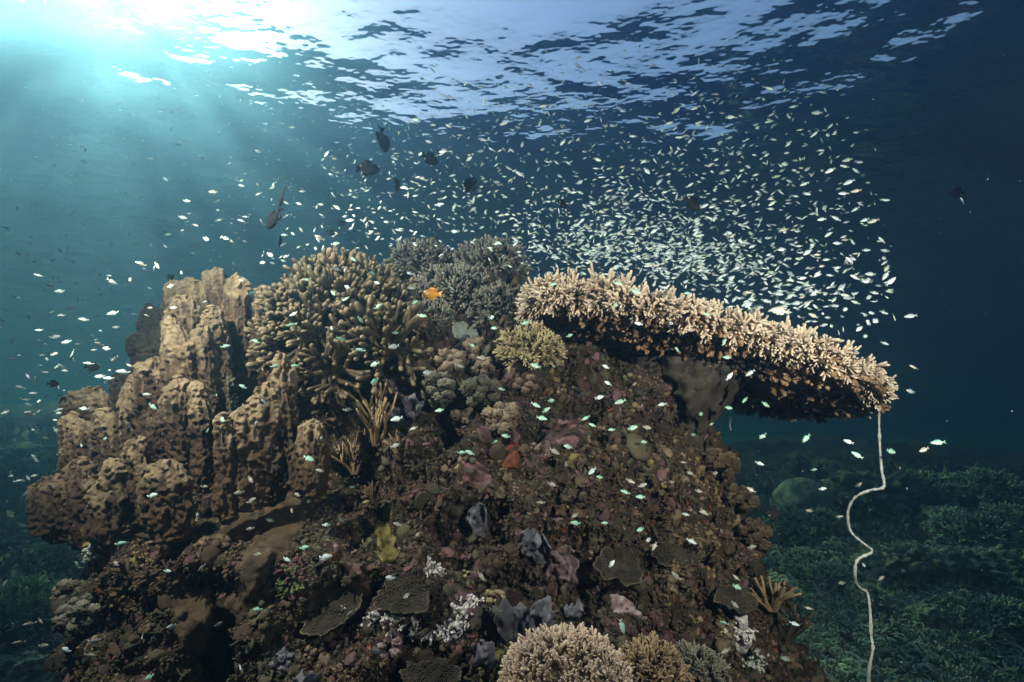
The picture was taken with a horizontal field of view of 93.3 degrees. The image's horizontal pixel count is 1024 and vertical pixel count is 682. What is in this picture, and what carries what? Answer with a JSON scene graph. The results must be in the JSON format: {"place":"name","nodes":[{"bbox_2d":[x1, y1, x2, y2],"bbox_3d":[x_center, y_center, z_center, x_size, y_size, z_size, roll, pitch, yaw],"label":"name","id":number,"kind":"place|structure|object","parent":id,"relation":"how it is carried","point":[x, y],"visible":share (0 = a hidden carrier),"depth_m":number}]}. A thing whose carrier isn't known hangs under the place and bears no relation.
{"place":"outdoors","nodes":[
{"label":"outdoors","id":0,"kind":"place"},
{"bbox_2d":[355,160,378,176],"bbox_3d":[-0.636,-0.759,2.128,0.103,0.084,0.020,-4,-13,-18],"label":"dark fish","id":1,"kind":"object","parent":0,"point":[368,167],"visible":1,"depth_m":2.12},
{"bbox_2d":[0,39,892,626],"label":"fish school","id":2,"kind":"object","parent":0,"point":[664,259],"visible":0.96,"depth_m":3.18},
{"bbox_2d":[0,0,1023,436],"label":"water surface","id":3,"kind":"object","parent":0,"point":[944,126],"visible":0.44,"depth_m":6.81},
{"bbox_2d":[0,400,1023,672],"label":"seabed","id":4,"kind":"structure","parent":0,"point":[780,452],"depth_m":13.04},
{"bbox_2d":[0,524,41,554],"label":"dome coral","id":5,"kind":"object","parent":4,"relation":"on","point":[13,536],"visible":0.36,"depth_m":5.93},
{"bbox_2d":[0,459,55,501],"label":"bush coral","id":6,"kind":"object","parent":4,"relation":"on","point":[9,488],"visible":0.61,"depth_m":7.94},
{"bbox_2d":[0,441,57,466],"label":"dome coral","id":7,"kind":"object","parent":4,"relation":"on","point":[17,451],"visible":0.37,"depth_m":10.15},
{"bbox_2d":[0,572,60,646],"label":"bush coral","id":8,"kind":"object","parent":4,"relation":"on","point":[28,601],"visible":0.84,"depth_m":3.62},
{"bbox_2d":[0,645,60,681],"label":"coral","id":9,"kind":"object","parent":4,"relation":"on","point":[15,666],"visible":0.74,"depth_m":3.24},
{"bbox_2d":[21,449,59,474],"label":"bush coral","id":10,"kind":"object","parent":4,"relation":"on","point":[48,458],"visible":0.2,"depth_m":9.45},
{"bbox_2d":[15,541,76,572],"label":"bush coral","id":11,"kind":"object","parent":4,"relation":"on","point":[46,549],"visible":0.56,"depth_m":4.79},
{"bbox_2d":[48,259,827,681],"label":"reef rock","id":12,"kind":"object","parent":4,"relation":"on","point":[324,591],"visible":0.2,"depth_m":2.15},
{"bbox_2d":[25,456,97,550],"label":"lobed coral","id":13,"kind":"object","parent":12,"relation":"on","point":[55,505],"visible":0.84,"depth_m":2.21},
{"bbox_2d":[47,578,83,602],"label":"knobbly coral","id":14,"kind":"object","parent":12,"relation":"on","point":[70,585],"visible":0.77,"depth_m":2.17},
{"bbox_2d":[51,593,104,637],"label":"knobbly coral","id":15,"kind":"object","parent":12,"relation":"on","point":[77,616],"visible":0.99,"depth_m":1.99},
{"bbox_2d":[56,385,133,478],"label":"lobed coral","id":16,"kind":"object","parent":12,"relation":"on","point":[101,418],"visible":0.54,"depth_m":2.35},
{"bbox_2d":[93,541,122,571],"bbox_3d":[-1.860,0.941,2.202,0.491,0.211,0.122,-14,-20,41],"label":"coral crust","id":17,"kind":"object","parent":12,"relation":"on","point":[108,554],"visible":0.31,"depth_m":2.09},
{"bbox_2d":[80,436,152,551],"bbox_3d":[-1.738,0.676,2.168,0.246,0.494,0.198,0,-15,0],"label":"lobed coral","id":18,"kind":"object","parent":12,"relation":"on","point":[111,511],"visible":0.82,"depth_m":2.12},
{"bbox_2d":[108,302,162,406],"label":"lobed coral","id":19,"kind":"object","parent":12,"relation":"on","point":[143,342],"visible":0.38,"depth_m":3.03},
{"bbox_2d":[116,315,198,462],"bbox_3d":[-1.776,0.310,2.489,0.447,0.875,0.241,-4,-16,16],"label":"lobed coral","id":20,"kind":"object","parent":12,"relation":"on","point":[153,375],"visible":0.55,"depth_m":2.45},
{"bbox_2d":[135,459,196,544],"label":"lobed coral","id":21,"kind":"object","parent":12,"relation":"on","point":[167,514],"visible":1,"depth_m":2.03},
{"bbox_2d":[159,294,201,336],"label":"lobed coral","id":22,"kind":"object","parent":12,"relation":"on","point":[186,313],"visible":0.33,"depth_m":2.74},
{"bbox_2d":[157,375,215,493],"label":"lobed coral","id":23,"kind":"object","parent":12,"relation":"on","point":[186,413],"visible":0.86,"depth_m":2.24},
{"bbox_2d":[171,578,229,681],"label":"encrusting coral","id":24,"kind":"object","parent":12,"relation":"attached to","point":[200,636],"visible":0.89,"depth_m":1.94},
{"bbox_2d":[158,266,257,406],"bbox_3d":[-1.782,-0.036,2.934,0.749,0.918,0.341,-5,-16,19],"label":"lobed coral","id":25,"kind":"object","parent":12,"relation":"on","point":[214,285],"visible":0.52,"depth_m":2.76},
{"bbox_2d":[190,305,233,417],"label":"lobed coral","id":26,"kind":"object","parent":12,"relation":"on","point":[209,335],"visible":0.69,"depth_m":2.54},
{"bbox_2d":[210,411,238,524],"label":"lobed coral","id":27,"kind":"object","parent":12,"relation":"on","point":[224,511],"visible":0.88,"depth_m":2.07},
{"bbox_2d":[219,376,239,413],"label":"lobed coral","id":28,"kind":"object","parent":12,"relation":"on","point":[230,403],"visible":0.24,"depth_m":2.56},
{"bbox_2d":[210,508,260,538],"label":"encrusting coral","id":29,"kind":"object","parent":12,"relation":"attached to","point":[241,525],"visible":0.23,"depth_m":2.15},
{"bbox_2d":[216,490,305,627],"bbox_3d":[-1.090,0.957,2.169,0.347,0.584,0.630,0,-15,0],"label":"encrusting coral","id":30,"kind":"object","parent":12,"relation":"attached to","point":[284,528],"visible":0.78,"depth_m":1.99},
{"bbox_2d":[227,352,299,512],"bbox_3d":[-1.107,0.408,2.204,0.336,0.713,0.170,5,-16,-17],"label":"lobed coral","id":31,"kind":"object","parent":12,"relation":"on","point":[262,449],"visible":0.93,"depth_m":2.15},
{"bbox_2d":[249,285,298,403],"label":"coral","id":32,"kind":"object","parent":12,"relation":"on","point":[261,376],"visible":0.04,"depth_m":2.74},
{"bbox_2d":[268,646,294,676],"bbox_3d":[-0.851,1.196,1.801,0.119,0.098,0.075,6,-16,-21],"label":"polyp clump","id":33,"kind":"object","parent":12,"relation":"on","point":[282,655],"visible":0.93,"depth_m":1.79},
{"bbox_2d":[268,565,306,599],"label":"soft coral","id":34,"kind":"object","parent":12,"relation":"on","point":[281,582],"visible":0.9,"depth_m":1.88},
{"bbox_2d":[290,418,330,499],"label":"lobed coral","id":35,"kind":"object","parent":12,"relation":"on","point":[308,481],"visible":0.98,"depth_m":2.02},
{"bbox_2d":[291,588,363,637],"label":"dish coral","id":36,"kind":"object","parent":12,"relation":"on","point":[327,618],"visible":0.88,"depth_m":1.87},
{"bbox_2d":[244,246,426,396],"bbox_3d":[-0.984,-0.111,2.838,1.131,0.918,0.849,0,-15,0],"label":"finger coral","id":37,"kind":"object","parent":12,"relation":"attached to","point":[325,278],"visible":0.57,"depth_m":2.59},
{"bbox_2d":[269,290,337,364],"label":"finger coral","id":38,"kind":"object","parent":37,"relation":"attached to","point":[310,326],"visible":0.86,"depth_m":2.38},
{"bbox_2d":[331,428,372,474],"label":"twig coral","id":39,"kind":"object","parent":12,"relation":"on","point":[353,455],"visible":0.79,"depth_m":2.56},
{"bbox_2d":[332,541,372,592],"bbox_3d":[-0.670,0.926,1.957,0.236,0.210,0.137,-6,-16,20],"label":"coral crust","id":40,"kind":"object","parent":12,"relation":"on","point":[357,574],"visible":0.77,"depth_m":1.92},
{"bbox_2d":[349,382,397,445],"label":"twig coral","id":41,"kind":"object","parent":12,"relation":"on","point":[374,416],"visible":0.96,"depth_m":2.33},
{"bbox_2d":[324,297,433,394],"bbox_3d":[-0.660,0.014,2.421,0.535,0.526,0.364,0,-15,0],"label":"finger coral","id":42,"kind":"object","parent":12,"relation":"attached to","point":[373,336],"visible":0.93,"depth_m":2.38},
{"bbox_2d":[298,329,370,406],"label":"finger coral","id":43,"kind":"object","parent":42,"relation":"attached to","point":[330,371],"visible":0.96,"depth_m":2.31},
{"bbox_2d":[372,521,398,561],"bbox_3d":[-0.546,0.862,2.075,0.118,0.156,0.290,7,-17,-25],"label":"coral crust","id":44,"kind":"object","parent":12,"relation":"on","point":[385,550],"visible":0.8,"depth_m":2.04},
{"bbox_2d":[377,627,407,661],"bbox_3d":[-0.445,1.132,1.807,0.112,0.127,0.110,0,-15,0],"label":"polyp clump","id":45,"kind":"object","parent":12,"relation":"on","point":[397,649],"visible":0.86,"depth_m":1.78},
{"bbox_2d":[383,373,413,395],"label":"coral crust","id":46,"kind":"object","parent":12,"relation":"on","point":[398,384],"visible":0.56,"depth_m":2.54},
{"bbox_2d":[373,572,429,614],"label":"dish coral","id":47,"kind":"object","parent":12,"relation":"on","point":[393,601],"visible":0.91,"depth_m":1.83},
{"bbox_2d":[402,393,423,417],"bbox_3d":[-0.485,0.319,2.378,0.106,0.118,0.100,0,-15,0],"label":"fan sponge","id":48,"kind":"object","parent":12,"relation":"on","point":[412,404],"visible":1,"depth_m":2.38},
{"bbox_2d":[382,237,453,277],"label":"bush coral","id":49,"kind":"object","parent":12,"relation":"on","point":[409,256],"visible":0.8,"depth_m":3.19},
{"bbox_2d":[359,593,484,645],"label":"soft coral","id":50,"kind":"object","parent":12,"relation":"on","point":[460,622],"visible":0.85,"depth_m":1.81},
{"bbox_2d":[403,294,456,334],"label":"bush coral","id":51,"kind":"object","parent":12,"relation":"on","point":[443,309],"visible":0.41,"depth_m":2.66},
{"bbox_2d":[399,657,462,681],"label":"dish coral","id":52,"kind":"object","parent":12,"relation":"attached to","point":[438,669],"visible":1,"depth_m":1.72},
{"bbox_2d":[423,556,446,577],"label":"soft coral","id":53,"kind":"object","parent":12,"relation":"on","point":[435,569],"visible":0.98,"depth_m":1.93},
{"bbox_2d":[43,294,831,681],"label":"encrusting growth","id":54,"kind":"object","parent":12,"relation":"on","point":[127,644],"visible":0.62,"depth_m":2.02},
{"bbox_2d":[405,262,505,313],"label":"bush coral","id":55,"kind":"object","parent":54,"relation":"on","point":[461,284],"visible":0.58,"depth_m":2.78},
{"bbox_2d":[419,369,464,408],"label":"knobbly coral","id":56,"kind":"object","parent":12,"relation":"on","point":[440,390],"visible":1,"depth_m":2.35},
{"bbox_2d":[432,347,465,372],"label":"knobbly coral","id":57,"kind":"object","parent":12,"relation":"on","point":[445,359],"visible":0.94,"depth_m":2.42},
{"bbox_2d":[448,402,474,436],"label":"knobbly coral","id":58,"kind":"object","parent":12,"relation":"on","point":[464,415],"visible":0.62,"depth_m":2.41},
{"bbox_2d":[452,319,478,341],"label":"coral crust","id":59,"kind":"object","parent":12,"relation":"on","point":[461,330],"visible":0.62,"depth_m":2.71},
{"bbox_2d":[458,335,484,364],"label":"knobbly coral","id":60,"kind":"object","parent":12,"relation":"on","point":[474,353],"visible":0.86,"depth_m":2.51},
{"bbox_2d":[467,502,486,535],"bbox_3d":[-0.144,0.741,2.014,0.085,0.136,0.074,0,-15,0],"label":"fan sponge","id":61,"kind":"object","parent":12,"relation":"on","point":[477,517],"visible":1,"depth_m":2.01},
{"bbox_2d":[462,460,492,494],"bbox_3d":[-0.148,0.587,2.109,0.157,0.169,0.167,0,-15,0],"label":"coral crust","id":62,"kind":"object","parent":12,"relation":"on","point":[471,476],"visible":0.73,"depth_m":2.06},
{"bbox_2d":[458,374,501,406],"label":"knobbly coral","id":63,"kind":"object","parent":12,"relation":"on","point":[483,389],"visible":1,"depth_m":2.31},
{"bbox_2d":[469,356,495,376],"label":"knobbly coral","id":64,"kind":"object","parent":12,"relation":"on","point":[481,367],"visible":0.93,"depth_m":2.44},
{"bbox_2d":[474,639,494,670],"bbox_3d":[-0.102,1.111,1.706,0.106,0.109,0.048,11,-19,-36],"label":"fan sponge","id":65,"kind":"object","parent":12,"relation":"on","point":[485,657],"visible":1,"depth_m":1.70},
{"bbox_2d":[452,234,533,284],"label":"bush coral","id":66,"kind":"object","parent":12,"relation":"on","point":[478,253],"visible":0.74,"depth_m":3.09},
{"bbox_2d":[462,280,524,327],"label":"bush coral","id":67,"kind":"object","parent":12,"relation":"on","point":[495,303],"visible":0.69,"depth_m":2.71},
{"bbox_2d":[476,424,519,446],"bbox_3d":[-0.077,0.455,2.330,0.244,0.150,0.154,6,-16,-23],"label":"coral crust","id":68,"kind":"object","parent":12,"relation":"on","point":[486,435],"visible":0.58,"depth_m":2.30},
{"bbox_2d":[480,401,522,434],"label":"knobbly coral","id":69,"kind":"object","parent":12,"relation":"on","point":[500,417],"visible":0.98,"depth_m":2.27},
{"bbox_2d":[502,441,519,469],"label":"sponge","id":70,"kind":"object","parent":12,"relation":"on","point":[512,458],"visible":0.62,"depth_m":2.17},
{"bbox_2d":[494,598,533,641],"bbox_3d":[-0.005,1.030,1.788,0.156,0.167,0.092,8,-17,-28],"label":"fan sponge","id":71,"kind":"object","parent":12,"relation":"on","point":[510,622],"visible":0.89,"depth_m":1.78},
{"bbox_2d":[512,374,537,393],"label":"knobbly coral","id":72,"kind":"object","parent":12,"relation":"on","point":[527,386],"visible":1,"depth_m":2.30},
{"bbox_2d":[492,319,567,372],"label":"bush coral","id":73,"kind":"object","parent":12,"relation":"on","point":[525,347],"visible":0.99,"depth_m":2.36},
{"bbox_2d":[518,528,541,555],"bbox_3d":[0.069,0.786,1.891,0.091,0.106,0.074,0,-15,0],"label":"fan sponge","id":74,"kind":"object","parent":12,"relation":"on","point":[530,541],"visible":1,"depth_m":1.88},
{"bbox_2d":[531,534,550,564],"bbox_3d":[0.110,0.828,1.912,0.084,0.123,0.108,0,-15,0],"label":"fan sponge","id":75,"kind":"object","parent":12,"relation":"on","point":[542,555],"visible":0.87,"depth_m":1.91},
{"bbox_2d":[529,595,556,632],"bbox_3d":[0.108,1.017,1.765,0.116,0.163,0.071,-5,-16,18],"label":"fan sponge","id":76,"kind":"object","parent":12,"relation":"on","point":[541,612],"visible":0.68,"depth_m":1.77},
{"bbox_2d":[544,544,579,587],"bbox_3d":[0.210,0.933,1.985,0.256,0.177,0.132,13,-20,-41],"label":"coral crust","id":77,"kind":"object","parent":12,"relation":"on","point":[561,570],"visible":0.82,"depth_m":1.94},
{"bbox_2d":[544,417,584,450],"bbox_3d":[0.259,0.436,2.307,0.230,0.202,0.340,0,-15,0],"label":"coral crust","id":78,"kind":"object","parent":12,"relation":"on","point":[567,426],"visible":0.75,"depth_m":2.31},
{"bbox_2d":[497,622,634,681],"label":"bush coral","id":79,"kind":"object","parent":12,"relation":"on","point":[572,653],"visible":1,"depth_m":1.32},
{"bbox_2d":[564,598,583,624],"bbox_3d":[0.232,1.050,1.873,0.076,0.099,0.076,4,-15,-14],"label":"fan sponge","id":80,"kind":"object","parent":12,"relation":"on","point":[572,613],"visible":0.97,"depth_m":1.85},
{"bbox_2d":[578,489,597,509],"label":"knobbly coral","id":81,"kind":"object","parent":12,"relation":"on","point":[586,500],"visible":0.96,"depth_m":1.98},
{"bbox_2d":[592,545,642,588],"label":"dish coral","id":82,"kind":"object","parent":12,"relation":"on","point":[625,570],"visible":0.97,"depth_m":1.94},
{"bbox_2d":[609,593,649,620],"bbox_3d":[0.470,1.080,1.923,0.192,0.130,0.110,-3,-15,12],"label":"coral crust","id":83,"kind":"object","parent":12,"relation":"on","point":[619,604],"visible":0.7,"depth_m":1.91},
{"bbox_2d":[621,631,694,681],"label":"bush coral","id":84,"kind":"object","parent":12,"relation":"on","point":[650,657],"visible":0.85,"depth_m":1.42},
{"bbox_2d":[649,541,702,568],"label":"dish coral","id":85,"kind":"object","parent":12,"relation":"on","point":[665,554],"visible":0.97,"depth_m":2.06},
{"bbox_2d":[674,639,731,681],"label":"bush coral","id":86,"kind":"object","parent":12,"relation":"on","point":[704,668],"visible":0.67,"depth_m":1.51},
{"bbox_2d":[514,262,898,450],"bbox_3d":[0.909,0.448,2.676,1.839,1.504,1.447,0,-15,0],"label":"table coral","id":87,"kind":"object","parent":12,"relation":"on","point":[800,373],"visible":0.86,"depth_m":2.33},
{"bbox_2d":[705,448,731,469],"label":"knobbly coral","id":88,"kind":"object","parent":12,"relation":"on","point":[717,458],"visible":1,"depth_m":2.29},
{"bbox_2d":[715,451,742,480],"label":"knobbly coral","id":89,"kind":"object","parent":12,"relation":"on","point":[728,473],"visible":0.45,"depth_m":2.33},
{"bbox_2d":[712,585,757,615],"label":"dish coral","id":90,"kind":"object","parent":12,"relation":"attached to","point":[742,598],"visible":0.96,"depth_m":1.99},
{"bbox_2d":[724,622,758,644],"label":"soft coral","id":91,"kind":"object","parent":12,"relation":"on","point":[746,634],"visible":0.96,"depth_m":1.96},
{"bbox_2d":[723,482,760,510],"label":"knobbly coral","id":92,"kind":"object","parent":12,"relation":"on","point":[743,493],"visible":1,"depth_m":2.31},
{"bbox_2d":[733,611,755,655],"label":"coral","id":93,"kind":"object","parent":12,"relation":"attached to","point":[740,645],"visible":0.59,"depth_m":1.98},
{"bbox_2d":[735,517,773,551],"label":"knobbly coral","id":94,"kind":"object","parent":12,"relation":"on","point":[759,528],"visible":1,"depth_m":2.28},
{"bbox_2d":[741,651,769,673],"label":"soft coral","id":95,"kind":"object","parent":12,"relation":"on","point":[750,663],"visible":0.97,"depth_m":1.99},
{"bbox_2d":[749,575,801,612],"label":"twig coral","id":96,"kind":"object","parent":12,"relation":"on","point":[779,597],"visible":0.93,"depth_m":2.27},
{"bbox_2d":[777,604,813,643],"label":"twig coral","id":97,"kind":"object","parent":12,"relation":"on","point":[792,633],"visible":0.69,"depth_m":2.36},
{"bbox_2d":[0,418,1023,681],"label":"reef undergrowth","id":98,"kind":"object","parent":4,"relation":"on","point":[24,566],"visible":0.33,"depth_m":5.00},
{"bbox_2d":[762,503,811,543],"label":"bush coral","id":99,"kind":"object","parent":4,"relation":"on","point":[788,520],"visible":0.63,"depth_m":8.21},
{"bbox_2d":[779,546,826,577],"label":"bush coral","id":100,"kind":"object","parent":4,"relation":"on","point":[801,555],"visible":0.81,"depth_m":6.06},
{"bbox_2d":[769,477,842,514],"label":"dome coral","id":101,"kind":"object","parent":4,"relation":"on","point":[802,493],"visible":0.4,"depth_m":9.36},
{"bbox_2d":[786,588,829,621],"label":"bush coral","id":102,"kind":"object","parent":4,"relation":"on","point":[800,603],"visible":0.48,"depth_m":5.17},
{"bbox_2d":[798,506,849,536],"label":"bush coral","id":103,"kind":"object","parent":4,"relation":"on","point":[824,521],"visible":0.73,"depth_m":8.02},
{"bbox_2d":[801,559,858,588],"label":"bush coral","id":104,"kind":"object","parent":4,"relation":"on","point":[838,572],"visible":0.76,"depth_m":5.67},
{"bbox_2d":[813,543,859,558],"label":"dome coral","id":105,"kind":"object","parent":4,"relation":"on","point":[838,548],"visible":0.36,"depth_m":6.58},
{"bbox_2d":[842,580,894,612],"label":"bush coral","id":106,"kind":"object","parent":4,"relation":"on","point":[853,591],"visible":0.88,"depth_m":5.19},
{"bbox_2d":[820,469,928,517],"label":"dome coral","id":107,"kind":"object","parent":4,"relation":"on","point":[840,485],"visible":0.53,"depth_m":9.33},
{"bbox_2d":[846,545,937,583],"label":"dome coral","id":108,"kind":"object","parent":4,"relation":"on","point":[884,562],"visible":0.48,"depth_m":5.54},
{"bbox_2d":[762,520,1023,681],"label":"leafy coral carpet","id":109,"kind":"object","parent":4,"relation":"on","point":[855,665],"visible":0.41,"depth_m":4.78},
{"bbox_2d":[887,590,956,629],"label":"dome coral","id":110,"kind":"object","parent":4,"relation":"on","point":[930,612],"visible":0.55,"depth_m":4.91},
{"bbox_2d":[891,468,972,505],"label":"bush coral","id":111,"kind":"object","parent":4,"relation":"on","point":[939,485],"visible":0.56,"depth_m":9.31},
{"bbox_2d":[887,539,995,586],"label":"dome coral","id":112,"kind":"object","parent":4,"relation":"on","point":[947,563],"visible":0.51,"depth_m":5.53},
{"bbox_2d":[912,504,974,524],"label":"dome coral","id":113,"kind":"object","parent":4,"relation":"on","point":[923,512],"visible":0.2,"depth_m":8.63},
{"bbox_2d":[920,505,1020,549],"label":"bush coral","id":114,"kind":"object","parent":4,"relation":"on","point":[972,530],"visible":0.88,"depth_m":7.77},
{"bbox_2d":[934,544,1023,572],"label":"dome coral","id":115,"kind":"object","parent":4,"relation":"on","point":[998,555],"visible":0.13,"depth_m":6.11},
{"bbox_2d":[947,466,1023,509],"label":"bush coral","id":116,"kind":"object","parent":4,"relation":"on","point":[985,485],"visible":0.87,"depth_m":9.17},
{"bbox_2d":[971,592,1023,643],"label":"bush coral","id":117,"kind":"object","parent":4,"relation":"on","point":[1006,620],"visible":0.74,"depth_m":4.95},
{"bbox_2d":[972,501,1023,541],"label":"bush coral","id":118,"kind":"object","parent":4,"relation":"on","point":[1015,517],"visible":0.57,"depth_m":8.45},
{"bbox_2d":[20,0,1023,449],"label":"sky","id":119,"kind":"structure","parent":0,"point":[324,20]},
{"bbox_2d":[846,410,884,681],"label":"whip coral","id":120,"kind":"object","parent":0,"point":[869,666],"visible":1,"depth_m":1.91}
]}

